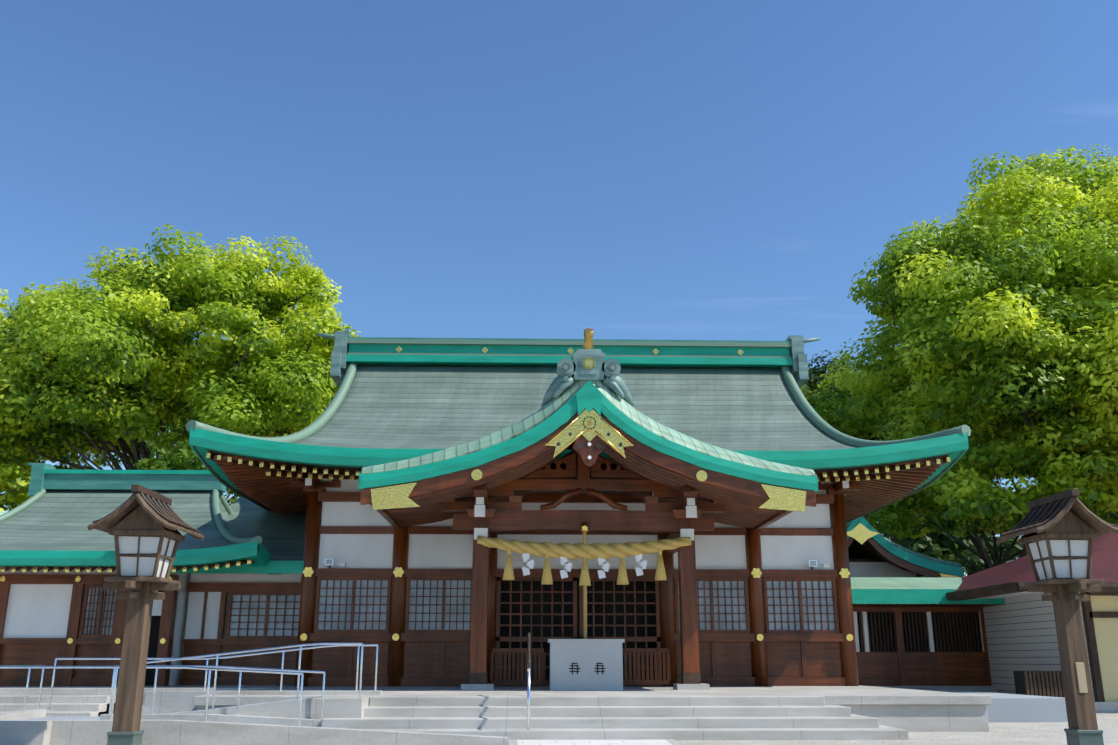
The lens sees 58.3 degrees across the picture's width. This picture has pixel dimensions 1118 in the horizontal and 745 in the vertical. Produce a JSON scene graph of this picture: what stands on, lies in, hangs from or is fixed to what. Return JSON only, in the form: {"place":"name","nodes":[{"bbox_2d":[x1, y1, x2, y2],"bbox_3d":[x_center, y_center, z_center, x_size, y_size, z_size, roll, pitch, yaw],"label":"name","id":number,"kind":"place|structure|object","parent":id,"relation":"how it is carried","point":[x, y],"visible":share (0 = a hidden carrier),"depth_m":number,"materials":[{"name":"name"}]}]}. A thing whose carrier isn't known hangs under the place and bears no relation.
{"place":"outdoors","nodes":[
{"label":"outdoors","id":0,"kind":"place"},
{"bbox_2d":[0,462,305,574],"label":"wing roof","id":1,"kind":"structure","parent":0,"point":[51,519],"depth_m":23.66,"materials":[{"name":"teal metal"}]},
{"bbox_2d":[0,0,1117,576],"label":"sky","id":2,"kind":"structure","parent":0,"point":[614,165],"materials":[{"name":"blue"}]},
{"bbox_2d":[51,98,1117,496],"bbox_3d":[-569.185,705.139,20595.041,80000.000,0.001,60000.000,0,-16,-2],"label":"cloud","id":3,"kind":"structure","parent":0,"point":[789,250],"depth_m":14586.11,"materials":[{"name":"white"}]},
{"bbox_2d":[509,739,680,744],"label":"stone path","id":4,"kind":"structure","parent":0,"point":[593,742],"depth_m":13.38,"materials":[{"name":"grey stone"}]},
{"bbox_2d":[668,713,1117,744],"bbox_3d":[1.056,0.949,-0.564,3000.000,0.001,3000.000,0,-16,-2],"label":"ground","id":5,"kind":"structure","parent":0,"point":[1026,733],"depth_m":14.22,"materials":[{"name":"grey concrete"}]},
{"bbox_2d":[0,462,31,513],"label":"tree","id":6,"kind":"object","parent":5,"relation":"on","point":[12,476],"visible":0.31,"depth_m":33.45,"materials":[{"name":"green plant"}]},
{"bbox_2d":[0,327,103,494],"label":"tree","id":7,"kind":"object","parent":5,"relation":"on","point":[19,462],"visible":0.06,"depth_m":40.57,"materials":[{"name":"green plant"}]},
{"bbox_2d":[24,441,241,504],"bbox_3d":[-14.517,6.849,34.253,7.304,8.450,8.773,10,-19,-31],"label":"tree","id":8,"kind":"object","parent":5,"relation":"on","point":[185,459],"visible":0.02,"depth_m":33.20,"materials":[{"name":"green plant"}]},
{"bbox_2d":[87,484,203,744],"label":"lantern","id":9,"kind":"object","parent":5,"relation":"on","point":[143,524],"visible":1,"depth_m":11.76,"materials":[{"name":"brown wood"}]},
{"bbox_2d":[0,223,362,505],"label":"tree","id":10,"kind":"object","parent":5,"relation":"on","point":[116,370],"visible":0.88,"depth_m":36.65,"materials":[{"name":"green plant"}]},
{"bbox_2d":[0,643,508,744],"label":"ramp","id":11,"kind":"structure","parent":5,"relation":"on","point":[173,718],"depth_m":13.01,"materials":[{"name":"grey concrete"}]},
{"bbox_2d":[0,685,1067,739],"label":"podium","id":12,"kind":"object","parent":5,"relation":"on","point":[859,712],"visible":0.54,"depth_m":15.14,"materials":[{"name":"stone"}]},
{"bbox_2d":[0,568,301,685],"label":"building wall","id":13,"kind":"structure","parent":12,"relation":"on","point":[48,618],"depth_m":21.76,"materials":[{"name":"brown wood"}]},
{"bbox_2d":[290,473,860,686],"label":"facade","id":14,"kind":"structure","parent":12,"relation":"on","point":[774,604],"depth_m":21.70,"materials":[{"name":"brown wood"}]},
{"bbox_2d":[193,446,964,522],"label":"eaves","id":15,"kind":"object","parent":14,"relation":"on","point":[265,484],"visible":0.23,"depth_m":21.45,"materials":[{"name":"brown wood"}]},
{"bbox_2d":[186,331,970,522],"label":"roof","id":16,"kind":"structure","parent":15,"relation":"on","point":[394,399],"depth_m":25.86,"materials":[{"name":"green metal"}]},
{"bbox_2d":[371,328,805,729],"bbox_3d":[0.022,2.984,19.171,7.480,6.967,7.294,10,-19,-31],"label":"porch frame","id":17,"kind":"object","parent":5,"relation":"on","point":[585,663],"visible":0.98,"depth_m":19.13,"materials":[{"name":"brown wood"}]},
{"bbox_2d":[358,380,817,530],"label":"porch roof","id":18,"kind":"structure","parent":17,"relation":"on","point":[664,455],"depth_m":18.00,"materials":[{"name":"teal metal"}]},
{"bbox_2d":[800,350,925,505],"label":"tree","id":19,"kind":"object","parent":5,"relation":"on","point":[814,374],"depth_m":46.48,"materials":[{"name":"green plant"}]},
{"bbox_2d":[800,367,995,541],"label":"tree","id":20,"kind":"object","parent":5,"relation":"on","point":[837,416],"visible":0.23,"depth_m":41.13,"materials":[{"name":"green plant"}]},
{"bbox_2d":[886,513,999,576],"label":"tree","id":21,"kind":"object","parent":5,"relation":"on","point":[929,544],"visible":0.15,"depth_m":54.95,"materials":[{"name":"green plant"}]},
{"bbox_2d":[883,514,1031,560],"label":"tree","id":22,"kind":"object","parent":5,"relation":"on","point":[1016,548],"visible":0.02,"depth_m":67.38,"materials":[{"name":"green plant"}]},
{"bbox_2d":[825,167,1117,519],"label":"tree","id":23,"kind":"object","parent":5,"relation":"on","point":[997,329],"visible":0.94,"depth_m":31.96,"materials":[{"name":"green plant"}]},
{"bbox_2d":[846,516,1117,712],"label":"side building","id":24,"kind":"structure","parent":5,"relation":"on","point":[918,622],"depth_m":25.00,"materials":[{"name":"wood"}]},
{"bbox_2d":[867,421,1117,572],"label":"tree","id":25,"kind":"object","parent":5,"relation":"on","point":[954,486],"visible":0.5,"depth_m":31.64,"materials":[{"name":"green plant"}]},
{"bbox_2d":[947,408,1117,551],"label":"tree","id":26,"kind":"object","parent":5,"relation":"on","point":[1012,461],"visible":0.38,"depth_m":30.32,"materials":[{"name":"green plant"}]},
{"bbox_2d":[953,144,1117,386],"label":"tree","id":27,"kind":"object","parent":5,"relation":"on","point":[1090,180],"visible":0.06,"depth_m":39.30,"materials":[{"name":"green plant"}]},
{"bbox_2d":[998,489,1117,744],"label":"lantern","id":28,"kind":"object","parent":5,"relation":"on","point":[1057,531],"visible":1,"depth_m":12.07,"materials":[{"name":"brown wood"}]},
{"bbox_2d":[1016,394,1117,517],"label":"tree","id":29,"kind":"object","parent":5,"relation":"on","point":[1081,437],"visible":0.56,"depth_m":29.90,"materials":[{"name":"green plant"}]}
]}

